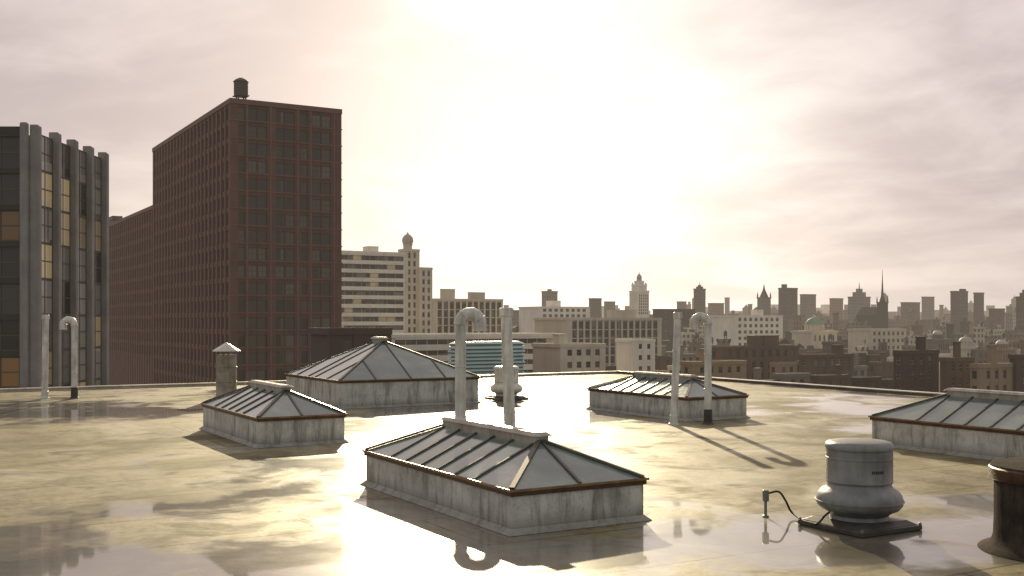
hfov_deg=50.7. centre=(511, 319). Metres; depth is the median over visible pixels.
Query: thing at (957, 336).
city block
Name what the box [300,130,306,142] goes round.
window
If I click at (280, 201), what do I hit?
window
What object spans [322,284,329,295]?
window
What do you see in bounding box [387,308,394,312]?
window
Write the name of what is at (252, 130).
window
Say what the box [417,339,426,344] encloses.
window
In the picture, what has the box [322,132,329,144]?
window
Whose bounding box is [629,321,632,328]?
window
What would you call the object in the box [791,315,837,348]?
domed building
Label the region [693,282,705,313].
tower block
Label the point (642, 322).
window
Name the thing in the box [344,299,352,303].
window
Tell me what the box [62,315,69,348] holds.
window
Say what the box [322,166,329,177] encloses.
window
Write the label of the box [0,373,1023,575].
roof deck
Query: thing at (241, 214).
window
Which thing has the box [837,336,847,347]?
city block
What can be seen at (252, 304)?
window
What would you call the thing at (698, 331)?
city block
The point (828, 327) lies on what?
city block
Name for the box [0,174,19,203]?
window
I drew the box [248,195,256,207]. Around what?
window
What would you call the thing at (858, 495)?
roof ventilator
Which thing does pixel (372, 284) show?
window
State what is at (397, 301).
window
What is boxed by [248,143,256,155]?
window
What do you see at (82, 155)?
window
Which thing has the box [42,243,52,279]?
window
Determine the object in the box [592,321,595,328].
window
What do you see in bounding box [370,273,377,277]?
window
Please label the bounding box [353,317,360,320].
window
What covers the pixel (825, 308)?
distant skyline
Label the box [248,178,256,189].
window
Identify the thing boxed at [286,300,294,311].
window
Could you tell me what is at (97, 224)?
window
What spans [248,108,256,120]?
window
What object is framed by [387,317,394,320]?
window
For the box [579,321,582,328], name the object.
window
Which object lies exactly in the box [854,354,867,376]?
city block
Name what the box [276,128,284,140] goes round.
window
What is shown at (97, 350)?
window
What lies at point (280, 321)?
window
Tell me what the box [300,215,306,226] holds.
window
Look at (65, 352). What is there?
window
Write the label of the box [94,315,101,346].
window
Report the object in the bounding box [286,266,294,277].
window
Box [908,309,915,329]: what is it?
city block
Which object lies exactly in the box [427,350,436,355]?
window
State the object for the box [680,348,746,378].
ochre block
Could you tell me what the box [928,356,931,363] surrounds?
window
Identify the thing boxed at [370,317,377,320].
window
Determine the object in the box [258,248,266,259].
window
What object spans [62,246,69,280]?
window
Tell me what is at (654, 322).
window
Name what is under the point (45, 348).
vent pipe
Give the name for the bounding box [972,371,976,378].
window
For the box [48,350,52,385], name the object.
window
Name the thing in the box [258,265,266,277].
window
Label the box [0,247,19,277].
window
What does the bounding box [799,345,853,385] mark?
red flat block
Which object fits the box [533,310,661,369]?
long piered block
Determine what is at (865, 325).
city block
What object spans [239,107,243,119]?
window
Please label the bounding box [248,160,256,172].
window
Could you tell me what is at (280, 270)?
window
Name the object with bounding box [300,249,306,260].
window
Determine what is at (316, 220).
window
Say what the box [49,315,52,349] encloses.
window
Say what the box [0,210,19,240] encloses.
window
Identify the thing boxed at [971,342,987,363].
city block
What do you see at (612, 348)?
window
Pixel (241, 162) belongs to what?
window
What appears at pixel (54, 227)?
finned office block
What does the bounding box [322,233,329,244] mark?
window
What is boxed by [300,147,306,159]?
window
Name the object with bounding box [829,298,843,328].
tower block
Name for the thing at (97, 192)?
window
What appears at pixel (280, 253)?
window
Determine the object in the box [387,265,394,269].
window
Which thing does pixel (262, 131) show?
window
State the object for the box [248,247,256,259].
window
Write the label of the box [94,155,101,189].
window
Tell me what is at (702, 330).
city block
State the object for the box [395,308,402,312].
window
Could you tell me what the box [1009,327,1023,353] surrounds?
city block
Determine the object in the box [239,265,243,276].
window
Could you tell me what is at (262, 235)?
window
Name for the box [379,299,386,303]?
window
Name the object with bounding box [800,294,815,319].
tower block
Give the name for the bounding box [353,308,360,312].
window
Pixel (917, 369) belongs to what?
dark brick block
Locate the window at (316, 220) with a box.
[312,216,320,227]
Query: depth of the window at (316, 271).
208.12 m
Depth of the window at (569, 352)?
281.28 m
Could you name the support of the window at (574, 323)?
in the long piered block at (616, 324)
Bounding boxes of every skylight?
[199,380,348,448]
[284,337,480,408]
[360,416,650,536]
[586,371,749,421]
[868,388,1023,459]
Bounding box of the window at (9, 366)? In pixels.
[0,357,19,387]
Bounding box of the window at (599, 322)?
[598,321,601,328]
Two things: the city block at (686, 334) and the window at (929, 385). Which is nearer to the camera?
the window at (929, 385)
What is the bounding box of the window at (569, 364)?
[567,362,571,367]
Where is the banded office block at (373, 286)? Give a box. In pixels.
[342,246,405,332]
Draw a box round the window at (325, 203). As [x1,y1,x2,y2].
[322,199,329,211]
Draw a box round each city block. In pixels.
[109,216,122,223]
[512,326,518,331]
[606,365,615,370]
[655,356,672,369]
[655,370,666,372]
[662,335,672,351]
[662,346,666,355]
[667,365,680,373]
[672,345,695,360]
[680,326,694,347]
[683,340,687,352]
[686,302,690,308]
[688,333,700,356]
[695,329,700,336]
[695,337,703,347]
[700,325,703,338]
[716,330,730,345]
[724,297,729,313]
[742,305,747,314]
[748,304,752,314]
[752,368,773,380]
[769,362,797,379]
[771,307,777,314]
[774,372,810,383]
[779,338,790,344]
[785,331,791,342]
[788,314,793,330]
[793,315,802,330]
[795,349,805,372]
[802,315,806,330]
[806,346,822,353]
[806,351,820,353]
[810,365,848,385]
[816,308,822,317]
[822,333,841,353]
[823,313,829,323]
[823,320,832,328]
[826,324,833,330]
[833,311,838,335]
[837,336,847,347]
[838,323,853,338]
[839,320,849,327]
[843,310,847,319]
[850,376,881,388]
[852,318,860,328]
[854,353,865,365]
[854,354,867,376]
[855,340,868,354]
[860,321,871,328]
[866,355,879,375]
[868,341,888,356]
[868,352,892,378]
[881,378,892,388]
[888,312,895,318]
[890,315,900,328]
[897,307,900,315]
[902,337,914,349]
[906,331,920,349]
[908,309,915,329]
[911,320,922,336]
[919,320,932,333]
[923,330,931,338]
[932,318,940,328]
[939,305,943,320]
[939,353,950,392]
[940,316,949,325]
[940,321,945,337]
[943,305,949,315]
[944,314,949,320]
[946,324,954,345]
[953,333,965,340]
[960,317,969,333]
[966,334,973,341]
[967,321,974,333]
[968,301,973,311]
[968,310,973,323]
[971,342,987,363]
[973,321,985,345]
[980,315,988,328]
[983,341,994,348]
[984,324,989,334]
[984,329,1001,343]
[986,305,994,316]
[991,324,1004,339]
[995,332,1008,342]
[1005,313,1011,329]
[1005,330,1019,344]
[1007,304,1012,312]
[1008,341,1020,348]
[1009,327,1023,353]
[1011,294,1015,311]
[1012,307,1015,329]
[1020,323,1023,332]
[1020,339,1023,353]
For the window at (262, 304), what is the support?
in the brick tower at (247, 228)
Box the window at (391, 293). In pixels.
[387,291,394,295]
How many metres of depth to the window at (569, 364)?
281.28 m
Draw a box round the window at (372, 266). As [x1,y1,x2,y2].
[370,264,377,268]
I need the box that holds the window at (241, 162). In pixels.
[239,160,243,171]
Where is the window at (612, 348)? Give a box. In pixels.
[611,347,614,354]
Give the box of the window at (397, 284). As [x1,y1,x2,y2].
[395,282,402,286]
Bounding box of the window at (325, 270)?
[322,267,329,278]
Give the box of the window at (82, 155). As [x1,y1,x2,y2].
[79,150,86,184]
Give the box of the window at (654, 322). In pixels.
[653,321,656,328]
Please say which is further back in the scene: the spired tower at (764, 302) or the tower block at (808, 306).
the tower block at (808, 306)
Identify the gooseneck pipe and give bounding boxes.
[59,316,78,398]
[454,307,486,417]
[689,312,713,423]
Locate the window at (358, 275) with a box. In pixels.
[353,273,360,277]
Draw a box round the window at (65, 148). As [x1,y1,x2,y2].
[62,143,69,179]
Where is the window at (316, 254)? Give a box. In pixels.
[312,250,320,261]
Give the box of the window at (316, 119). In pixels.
[312,114,320,126]
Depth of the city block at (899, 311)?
2315.49 m
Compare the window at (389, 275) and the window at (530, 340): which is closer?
the window at (530, 340)
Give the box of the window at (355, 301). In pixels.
[353,299,360,303]
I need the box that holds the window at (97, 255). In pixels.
[94,251,101,283]
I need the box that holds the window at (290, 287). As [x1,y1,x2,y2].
[286,283,294,294]
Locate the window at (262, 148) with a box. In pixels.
[258,144,266,156]
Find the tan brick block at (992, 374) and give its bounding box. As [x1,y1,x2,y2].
[969,345,1012,390]
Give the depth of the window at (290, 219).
205.54 m
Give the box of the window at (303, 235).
[300,232,306,243]
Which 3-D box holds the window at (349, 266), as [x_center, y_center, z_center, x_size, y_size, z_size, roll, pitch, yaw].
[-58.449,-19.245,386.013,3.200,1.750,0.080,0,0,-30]
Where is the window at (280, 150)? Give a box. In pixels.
[276,145,284,157]
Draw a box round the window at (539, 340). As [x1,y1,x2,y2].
[537,338,545,342]
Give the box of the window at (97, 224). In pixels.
[94,219,101,251]
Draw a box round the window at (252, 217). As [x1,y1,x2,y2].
[248,213,256,224]
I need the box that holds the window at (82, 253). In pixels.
[79,249,86,282]
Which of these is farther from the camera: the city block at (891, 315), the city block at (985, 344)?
the city block at (891, 315)
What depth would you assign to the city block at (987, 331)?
822.63 m
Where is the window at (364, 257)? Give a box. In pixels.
[362,255,369,259]
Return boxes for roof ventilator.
[485,366,527,400]
[798,438,921,537]
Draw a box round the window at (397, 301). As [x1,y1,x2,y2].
[395,299,402,303]
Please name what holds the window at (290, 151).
in the brick tower at (247, 228)
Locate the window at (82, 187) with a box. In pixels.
[79,183,86,216]
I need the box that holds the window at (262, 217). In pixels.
[258,213,266,225]
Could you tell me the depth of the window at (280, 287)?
204.59 m
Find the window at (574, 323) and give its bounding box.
[572,321,576,328]
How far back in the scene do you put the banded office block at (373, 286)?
390.64 m
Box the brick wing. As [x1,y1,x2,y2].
[109,205,152,384]
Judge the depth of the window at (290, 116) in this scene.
205.54 m
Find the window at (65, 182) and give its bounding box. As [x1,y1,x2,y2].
[62,177,69,212]
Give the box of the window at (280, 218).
[276,214,284,225]
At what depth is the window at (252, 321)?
201.86 m
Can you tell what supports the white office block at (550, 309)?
on the city ground
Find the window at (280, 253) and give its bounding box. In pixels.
[276,248,284,260]
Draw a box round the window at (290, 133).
[286,129,294,141]
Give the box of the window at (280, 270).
[276,266,284,277]
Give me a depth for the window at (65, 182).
96.36 m
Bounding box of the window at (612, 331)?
[611,330,614,337]
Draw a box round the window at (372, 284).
[370,282,377,286]
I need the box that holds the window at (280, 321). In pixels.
[276,317,284,328]
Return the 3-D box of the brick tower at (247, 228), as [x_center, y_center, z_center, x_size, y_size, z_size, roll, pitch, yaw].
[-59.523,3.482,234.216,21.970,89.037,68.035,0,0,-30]
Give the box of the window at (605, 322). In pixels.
[604,321,607,328]
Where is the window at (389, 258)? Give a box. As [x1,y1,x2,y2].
[387,256,394,260]
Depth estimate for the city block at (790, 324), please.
1085.75 m
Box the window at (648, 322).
[647,321,650,328]
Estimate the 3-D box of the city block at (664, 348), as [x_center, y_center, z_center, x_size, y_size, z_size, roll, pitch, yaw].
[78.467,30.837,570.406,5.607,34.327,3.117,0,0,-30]
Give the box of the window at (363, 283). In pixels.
[362,282,369,286]
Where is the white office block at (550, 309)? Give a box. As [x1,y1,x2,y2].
[518,301,589,332]
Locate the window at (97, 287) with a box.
[94,283,101,314]
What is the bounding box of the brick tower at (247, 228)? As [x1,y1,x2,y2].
[152,98,341,383]
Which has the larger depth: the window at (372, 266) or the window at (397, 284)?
the window at (397, 284)
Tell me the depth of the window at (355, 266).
387.67 m
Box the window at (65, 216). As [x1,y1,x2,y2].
[62,212,69,246]
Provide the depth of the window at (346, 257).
386.07 m
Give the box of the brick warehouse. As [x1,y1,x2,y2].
[712,335,799,379]
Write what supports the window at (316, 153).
in the brick tower at (247, 228)
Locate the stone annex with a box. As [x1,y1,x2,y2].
[417,267,432,332]
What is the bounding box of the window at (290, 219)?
[286,214,294,226]
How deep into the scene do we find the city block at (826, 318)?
1591.81 m
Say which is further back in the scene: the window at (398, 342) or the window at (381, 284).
the window at (381, 284)
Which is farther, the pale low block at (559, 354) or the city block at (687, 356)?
the city block at (687, 356)
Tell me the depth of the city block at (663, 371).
362.15 m
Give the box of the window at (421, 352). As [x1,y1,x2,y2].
[417,350,426,355]
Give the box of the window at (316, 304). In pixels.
[312,300,320,311]
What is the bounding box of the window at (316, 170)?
[312,165,320,177]
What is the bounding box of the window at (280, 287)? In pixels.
[276,283,284,294]
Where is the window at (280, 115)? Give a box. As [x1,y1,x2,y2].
[276,111,284,123]
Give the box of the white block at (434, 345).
[391,332,558,372]
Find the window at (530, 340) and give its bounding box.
[528,338,536,342]
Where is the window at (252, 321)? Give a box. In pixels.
[248,317,256,328]
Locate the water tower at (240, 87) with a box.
[232,78,249,98]
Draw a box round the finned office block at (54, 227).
[0,122,108,387]
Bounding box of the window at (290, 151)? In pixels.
[286,146,294,158]
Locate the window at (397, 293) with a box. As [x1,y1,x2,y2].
[395,291,402,295]
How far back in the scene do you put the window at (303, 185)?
206.80 m
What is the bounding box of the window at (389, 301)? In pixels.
[387,299,394,303]
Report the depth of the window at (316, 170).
208.12 m
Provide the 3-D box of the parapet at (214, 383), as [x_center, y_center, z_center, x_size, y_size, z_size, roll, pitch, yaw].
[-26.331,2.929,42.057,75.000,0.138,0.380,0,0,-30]
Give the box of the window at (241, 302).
[239,300,243,311]
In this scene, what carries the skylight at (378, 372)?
on the roof deck
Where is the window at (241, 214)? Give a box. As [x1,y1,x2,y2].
[239,212,243,224]
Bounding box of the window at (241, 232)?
[239,230,243,241]
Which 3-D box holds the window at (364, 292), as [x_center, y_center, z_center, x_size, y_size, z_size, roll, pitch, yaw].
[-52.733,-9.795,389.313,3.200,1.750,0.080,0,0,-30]
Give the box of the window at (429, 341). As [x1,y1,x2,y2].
[427,339,436,344]
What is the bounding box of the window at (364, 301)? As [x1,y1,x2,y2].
[362,299,369,303]
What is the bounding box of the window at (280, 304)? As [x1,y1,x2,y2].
[276,300,284,311]
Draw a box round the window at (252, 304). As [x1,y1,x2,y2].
[248,300,256,311]
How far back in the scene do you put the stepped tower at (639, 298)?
895.90 m
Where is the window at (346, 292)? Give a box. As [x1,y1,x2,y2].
[344,290,352,294]
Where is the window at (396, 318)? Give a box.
[395,317,402,320]
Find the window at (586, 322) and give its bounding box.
[585,321,588,328]
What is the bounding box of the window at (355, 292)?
[353,290,360,294]
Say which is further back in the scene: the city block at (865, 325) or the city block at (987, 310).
the city block at (987, 310)
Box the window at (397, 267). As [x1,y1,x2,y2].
[395,265,402,269]
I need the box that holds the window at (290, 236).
[286,232,294,243]
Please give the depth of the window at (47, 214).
92.62 m
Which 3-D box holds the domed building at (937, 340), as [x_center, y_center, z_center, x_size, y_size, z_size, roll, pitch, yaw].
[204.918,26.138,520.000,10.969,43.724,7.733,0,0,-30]
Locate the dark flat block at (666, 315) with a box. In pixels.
[652,309,694,339]
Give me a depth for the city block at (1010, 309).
1607.72 m
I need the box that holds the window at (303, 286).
[300,283,306,294]
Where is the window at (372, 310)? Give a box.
[370,308,377,312]
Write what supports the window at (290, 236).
in the brick tower at (247, 228)
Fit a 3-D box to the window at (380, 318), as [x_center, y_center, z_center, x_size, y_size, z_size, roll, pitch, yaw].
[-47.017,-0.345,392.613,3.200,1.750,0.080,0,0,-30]
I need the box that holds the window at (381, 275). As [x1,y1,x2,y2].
[379,273,386,277]
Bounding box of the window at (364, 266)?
[362,264,369,268]
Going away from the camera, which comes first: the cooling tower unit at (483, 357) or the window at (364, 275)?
the cooling tower unit at (483, 357)
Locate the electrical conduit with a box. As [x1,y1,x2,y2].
[762,490,829,525]
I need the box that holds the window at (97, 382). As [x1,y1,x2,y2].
[94,378,101,385]
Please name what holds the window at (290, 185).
in the brick tower at (247, 228)
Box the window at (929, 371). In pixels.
[928,370,931,377]
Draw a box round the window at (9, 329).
[0,320,19,350]
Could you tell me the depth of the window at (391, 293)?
394.36 m
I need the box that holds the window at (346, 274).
[344,272,352,276]
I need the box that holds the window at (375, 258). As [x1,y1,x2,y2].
[370,256,377,260]
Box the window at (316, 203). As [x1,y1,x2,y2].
[312,199,320,210]
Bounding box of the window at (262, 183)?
[258,178,266,190]
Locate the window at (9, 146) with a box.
[0,137,19,166]
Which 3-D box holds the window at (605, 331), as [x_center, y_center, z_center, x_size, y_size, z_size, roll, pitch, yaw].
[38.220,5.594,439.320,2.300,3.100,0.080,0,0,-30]
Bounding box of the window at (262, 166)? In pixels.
[258,161,266,173]
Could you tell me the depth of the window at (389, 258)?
394.26 m
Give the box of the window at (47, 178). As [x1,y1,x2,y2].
[42,171,52,208]
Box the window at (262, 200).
[258,196,266,207]
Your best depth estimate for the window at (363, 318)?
389.38 m
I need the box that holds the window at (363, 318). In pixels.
[362,317,369,320]
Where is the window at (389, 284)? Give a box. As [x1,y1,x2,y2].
[387,282,394,286]
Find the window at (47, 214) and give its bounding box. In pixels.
[42,207,52,243]
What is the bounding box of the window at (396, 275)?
[395,274,402,277]
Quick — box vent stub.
[977,457,1023,561]
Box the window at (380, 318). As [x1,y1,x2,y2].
[379,317,386,320]
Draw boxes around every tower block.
[512,310,518,326]
[541,289,557,305]
[588,298,601,317]
[604,301,615,317]
[676,301,686,308]
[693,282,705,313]
[708,303,723,314]
[778,284,797,337]
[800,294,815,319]
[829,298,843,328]
[847,284,870,322]
[900,302,919,325]
[921,297,934,329]
[950,289,967,332]
[973,292,983,326]
[988,308,1004,334]
[1015,290,1023,332]
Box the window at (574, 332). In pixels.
[572,330,576,337]
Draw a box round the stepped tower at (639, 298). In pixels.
[629,273,649,317]
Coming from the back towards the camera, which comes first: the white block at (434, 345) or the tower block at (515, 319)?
the tower block at (515, 319)
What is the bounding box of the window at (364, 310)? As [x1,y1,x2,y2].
[362,308,369,312]
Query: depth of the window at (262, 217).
202.80 m
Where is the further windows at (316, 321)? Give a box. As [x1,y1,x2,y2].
[155,109,329,382]
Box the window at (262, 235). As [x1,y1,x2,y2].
[258,230,266,242]
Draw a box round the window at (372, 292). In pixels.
[370,290,377,294]
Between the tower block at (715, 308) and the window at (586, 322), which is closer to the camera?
the window at (586, 322)
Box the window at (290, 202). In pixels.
[286,197,294,209]
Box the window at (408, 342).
[406,340,415,344]
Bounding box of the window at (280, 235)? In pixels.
[276,231,284,243]
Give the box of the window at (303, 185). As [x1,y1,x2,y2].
[300,181,306,193]
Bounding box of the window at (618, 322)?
[617,321,620,328]
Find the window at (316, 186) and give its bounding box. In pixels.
[312,182,320,193]
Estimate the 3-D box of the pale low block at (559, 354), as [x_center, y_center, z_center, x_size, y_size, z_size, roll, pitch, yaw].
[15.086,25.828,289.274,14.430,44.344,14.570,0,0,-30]
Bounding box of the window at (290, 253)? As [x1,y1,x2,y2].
[286,249,294,260]
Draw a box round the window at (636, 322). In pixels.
[635,321,638,328]
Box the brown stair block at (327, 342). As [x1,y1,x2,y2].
[308,327,391,362]
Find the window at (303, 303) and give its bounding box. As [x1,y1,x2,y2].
[300,300,306,311]
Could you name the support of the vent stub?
on the roof deck
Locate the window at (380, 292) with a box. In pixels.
[379,291,386,294]
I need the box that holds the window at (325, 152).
[322,149,329,160]
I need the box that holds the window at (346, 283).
[344,281,352,285]
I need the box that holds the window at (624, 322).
[623,321,626,328]
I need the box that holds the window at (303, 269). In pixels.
[300,266,306,277]
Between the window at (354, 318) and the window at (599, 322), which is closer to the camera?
the window at (354, 318)
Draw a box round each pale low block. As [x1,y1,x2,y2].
[531,334,605,372]
[615,339,655,371]
[847,328,906,356]
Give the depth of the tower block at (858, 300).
1255.29 m
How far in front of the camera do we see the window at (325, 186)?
209.08 m
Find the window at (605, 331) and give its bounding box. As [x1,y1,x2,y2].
[604,330,607,337]
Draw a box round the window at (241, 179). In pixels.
[239,177,243,189]
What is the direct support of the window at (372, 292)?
in the banded office block at (373, 286)
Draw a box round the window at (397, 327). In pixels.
[395,325,402,329]
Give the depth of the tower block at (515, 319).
1005.85 m
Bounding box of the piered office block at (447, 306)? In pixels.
[432,289,502,332]
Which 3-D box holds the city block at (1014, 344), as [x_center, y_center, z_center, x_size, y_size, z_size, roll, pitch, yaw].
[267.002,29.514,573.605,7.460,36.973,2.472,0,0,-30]
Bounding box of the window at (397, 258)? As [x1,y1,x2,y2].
[395,256,402,260]
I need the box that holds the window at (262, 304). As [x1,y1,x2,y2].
[258,300,266,311]
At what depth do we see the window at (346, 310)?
386.07 m
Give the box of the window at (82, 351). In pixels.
[79,348,86,380]
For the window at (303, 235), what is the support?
in the brick tower at (247, 228)
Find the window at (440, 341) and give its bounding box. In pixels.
[438,339,447,343]
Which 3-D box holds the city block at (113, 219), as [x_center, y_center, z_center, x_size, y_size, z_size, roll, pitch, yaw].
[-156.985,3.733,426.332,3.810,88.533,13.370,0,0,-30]
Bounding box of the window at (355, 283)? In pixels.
[353,281,360,285]
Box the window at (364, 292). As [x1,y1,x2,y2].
[362,290,369,294]
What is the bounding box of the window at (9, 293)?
[0,284,19,313]
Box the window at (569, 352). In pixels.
[567,350,571,355]
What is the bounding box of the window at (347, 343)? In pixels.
[343,339,352,349]
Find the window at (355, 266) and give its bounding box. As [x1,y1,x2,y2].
[353,264,360,268]
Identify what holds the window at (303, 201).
in the brick tower at (247, 228)
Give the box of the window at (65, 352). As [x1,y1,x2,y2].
[62,349,69,383]
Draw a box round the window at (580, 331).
[579,330,582,337]
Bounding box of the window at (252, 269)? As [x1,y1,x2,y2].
[248,265,256,276]
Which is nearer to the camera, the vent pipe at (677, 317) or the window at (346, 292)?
the vent pipe at (677, 317)
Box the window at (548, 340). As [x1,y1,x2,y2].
[546,338,552,342]
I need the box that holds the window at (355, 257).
[353,255,360,259]
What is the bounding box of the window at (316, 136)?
[312,131,320,143]
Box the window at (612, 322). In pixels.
[611,321,614,328]
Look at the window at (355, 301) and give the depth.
387.67 m
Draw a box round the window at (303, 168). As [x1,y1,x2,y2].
[300,164,306,176]
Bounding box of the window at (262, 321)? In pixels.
[258,317,266,328]
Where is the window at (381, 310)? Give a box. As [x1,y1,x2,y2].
[379,308,386,312]
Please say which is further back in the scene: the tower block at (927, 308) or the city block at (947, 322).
the tower block at (927, 308)
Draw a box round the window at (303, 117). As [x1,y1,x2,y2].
[300,113,306,125]
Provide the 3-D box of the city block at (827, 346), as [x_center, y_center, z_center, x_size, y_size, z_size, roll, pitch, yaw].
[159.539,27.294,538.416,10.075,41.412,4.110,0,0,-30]
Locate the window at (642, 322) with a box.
[641,321,644,328]
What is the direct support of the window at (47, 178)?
in the finned office block at (54, 227)
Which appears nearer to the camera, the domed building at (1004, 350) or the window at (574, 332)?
the domed building at (1004, 350)
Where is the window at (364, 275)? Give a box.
[362,273,369,277]
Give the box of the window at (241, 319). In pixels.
[239,317,243,328]
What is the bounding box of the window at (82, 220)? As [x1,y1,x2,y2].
[79,216,86,249]
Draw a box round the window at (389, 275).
[387,273,394,277]
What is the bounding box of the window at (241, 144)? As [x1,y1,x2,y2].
[239,142,243,154]
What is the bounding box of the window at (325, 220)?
[322,216,329,227]
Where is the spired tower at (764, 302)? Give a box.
[756,286,771,314]
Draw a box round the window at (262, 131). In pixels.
[258,126,266,138]
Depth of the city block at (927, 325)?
1137.82 m
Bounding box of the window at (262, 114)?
[258,109,266,121]
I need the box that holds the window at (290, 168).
[286,163,294,175]
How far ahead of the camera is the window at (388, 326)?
394.45 m
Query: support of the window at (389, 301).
in the banded office block at (373, 286)
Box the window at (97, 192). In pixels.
[94,187,101,220]
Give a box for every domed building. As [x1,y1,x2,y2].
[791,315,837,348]
[926,329,951,353]
[949,335,978,356]
[986,338,1016,362]
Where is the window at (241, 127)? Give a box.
[239,125,243,136]
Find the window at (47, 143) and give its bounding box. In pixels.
[42,135,52,173]
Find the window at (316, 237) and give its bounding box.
[312,233,320,244]
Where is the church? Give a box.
[856,270,888,327]
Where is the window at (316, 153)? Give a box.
[312,148,320,160]
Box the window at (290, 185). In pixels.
[286,180,294,192]
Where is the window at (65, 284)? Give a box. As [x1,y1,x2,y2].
[62,281,69,314]
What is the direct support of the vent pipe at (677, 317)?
on the roof deck
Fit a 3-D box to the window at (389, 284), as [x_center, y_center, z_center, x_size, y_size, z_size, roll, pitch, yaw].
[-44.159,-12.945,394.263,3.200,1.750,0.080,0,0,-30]
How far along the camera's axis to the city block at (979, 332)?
690.56 m
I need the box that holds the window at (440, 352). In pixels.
[438,350,447,354]
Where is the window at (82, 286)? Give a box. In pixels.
[79,282,86,314]
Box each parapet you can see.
[0,371,618,391]
[618,371,944,396]
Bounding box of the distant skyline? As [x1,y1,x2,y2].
[602,304,1005,319]
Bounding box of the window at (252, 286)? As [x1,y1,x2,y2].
[248,282,256,294]
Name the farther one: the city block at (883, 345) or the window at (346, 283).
the city block at (883, 345)
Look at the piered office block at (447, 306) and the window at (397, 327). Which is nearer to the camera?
the window at (397, 327)
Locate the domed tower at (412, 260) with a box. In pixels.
[398,232,419,332]
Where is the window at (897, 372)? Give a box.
[896,371,899,378]
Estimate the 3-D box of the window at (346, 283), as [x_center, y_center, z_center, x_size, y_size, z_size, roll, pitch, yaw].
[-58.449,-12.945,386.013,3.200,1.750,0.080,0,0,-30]
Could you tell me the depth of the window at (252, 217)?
201.86 m
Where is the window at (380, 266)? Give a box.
[379,265,386,268]
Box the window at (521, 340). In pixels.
[518,338,526,342]
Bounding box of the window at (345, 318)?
[344,317,352,320]
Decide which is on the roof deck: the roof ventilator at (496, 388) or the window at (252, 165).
the roof ventilator at (496, 388)
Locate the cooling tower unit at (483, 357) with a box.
[448,341,525,374]
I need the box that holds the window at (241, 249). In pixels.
[239,247,243,259]
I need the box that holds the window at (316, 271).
[312,267,320,278]
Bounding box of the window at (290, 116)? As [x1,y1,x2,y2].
[286,112,294,124]
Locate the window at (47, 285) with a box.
[42,279,52,314]
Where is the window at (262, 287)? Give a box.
[258,282,266,294]
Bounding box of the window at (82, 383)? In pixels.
[79,381,86,385]
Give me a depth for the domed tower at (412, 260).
431.42 m
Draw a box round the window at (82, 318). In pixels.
[79,315,86,347]
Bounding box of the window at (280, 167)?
[276,162,284,174]
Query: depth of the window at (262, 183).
202.80 m
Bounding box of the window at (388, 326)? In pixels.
[387,325,394,329]
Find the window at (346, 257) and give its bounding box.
[344,255,352,259]
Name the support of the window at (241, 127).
in the brick tower at (247, 228)
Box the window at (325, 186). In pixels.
[322,183,329,194]
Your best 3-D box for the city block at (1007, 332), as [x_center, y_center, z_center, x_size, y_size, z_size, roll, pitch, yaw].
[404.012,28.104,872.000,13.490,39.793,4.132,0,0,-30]
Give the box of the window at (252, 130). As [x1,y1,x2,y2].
[248,125,256,137]
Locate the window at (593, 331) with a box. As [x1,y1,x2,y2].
[592,330,595,337]
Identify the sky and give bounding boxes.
[0,0,1023,313]
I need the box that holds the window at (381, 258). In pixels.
[379,256,386,260]
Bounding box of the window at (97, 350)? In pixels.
[94,347,101,378]
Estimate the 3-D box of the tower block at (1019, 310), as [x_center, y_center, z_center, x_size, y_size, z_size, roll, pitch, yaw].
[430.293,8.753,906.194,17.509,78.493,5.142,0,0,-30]
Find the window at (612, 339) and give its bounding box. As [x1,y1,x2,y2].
[611,338,614,345]
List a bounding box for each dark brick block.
[893,337,939,392]
[938,341,974,392]
[1008,354,1023,391]
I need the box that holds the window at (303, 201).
[300,198,306,209]
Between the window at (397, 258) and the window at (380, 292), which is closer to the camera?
the window at (380, 292)
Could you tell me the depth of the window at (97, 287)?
103.81 m
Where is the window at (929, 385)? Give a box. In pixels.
[928,384,931,391]
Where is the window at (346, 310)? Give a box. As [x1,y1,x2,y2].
[344,308,352,312]
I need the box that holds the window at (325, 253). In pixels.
[322,250,329,261]
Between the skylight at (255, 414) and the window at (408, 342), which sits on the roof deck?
the skylight at (255, 414)
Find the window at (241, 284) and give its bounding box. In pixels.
[239,282,243,294]
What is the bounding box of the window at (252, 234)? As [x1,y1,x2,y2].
[248,230,256,242]
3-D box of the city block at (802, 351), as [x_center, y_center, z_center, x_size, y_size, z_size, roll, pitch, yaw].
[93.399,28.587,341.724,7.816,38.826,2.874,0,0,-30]
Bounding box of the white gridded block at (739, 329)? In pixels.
[709,310,782,345]
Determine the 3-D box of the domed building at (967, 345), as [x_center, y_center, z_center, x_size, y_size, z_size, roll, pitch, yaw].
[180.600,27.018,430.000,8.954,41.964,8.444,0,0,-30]
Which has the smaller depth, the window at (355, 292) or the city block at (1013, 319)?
the window at (355, 292)
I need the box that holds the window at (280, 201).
[276,197,284,208]
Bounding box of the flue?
[212,342,239,397]
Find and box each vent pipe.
[40,315,49,398]
[499,307,514,426]
[668,312,681,424]
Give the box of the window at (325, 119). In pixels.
[322,115,329,127]
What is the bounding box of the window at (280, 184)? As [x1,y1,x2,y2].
[276,180,284,191]
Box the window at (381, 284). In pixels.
[379,282,386,286]
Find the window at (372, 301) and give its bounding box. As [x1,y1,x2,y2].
[370,299,377,303]
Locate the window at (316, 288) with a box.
[312,283,320,294]
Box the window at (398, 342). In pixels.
[395,340,404,344]
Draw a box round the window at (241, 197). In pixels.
[239,195,243,206]
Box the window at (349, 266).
[344,264,352,268]
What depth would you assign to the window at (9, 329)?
89.95 m
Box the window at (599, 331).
[598,330,601,337]
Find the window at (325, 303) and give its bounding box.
[322,300,329,311]
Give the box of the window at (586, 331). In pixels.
[585,330,588,337]

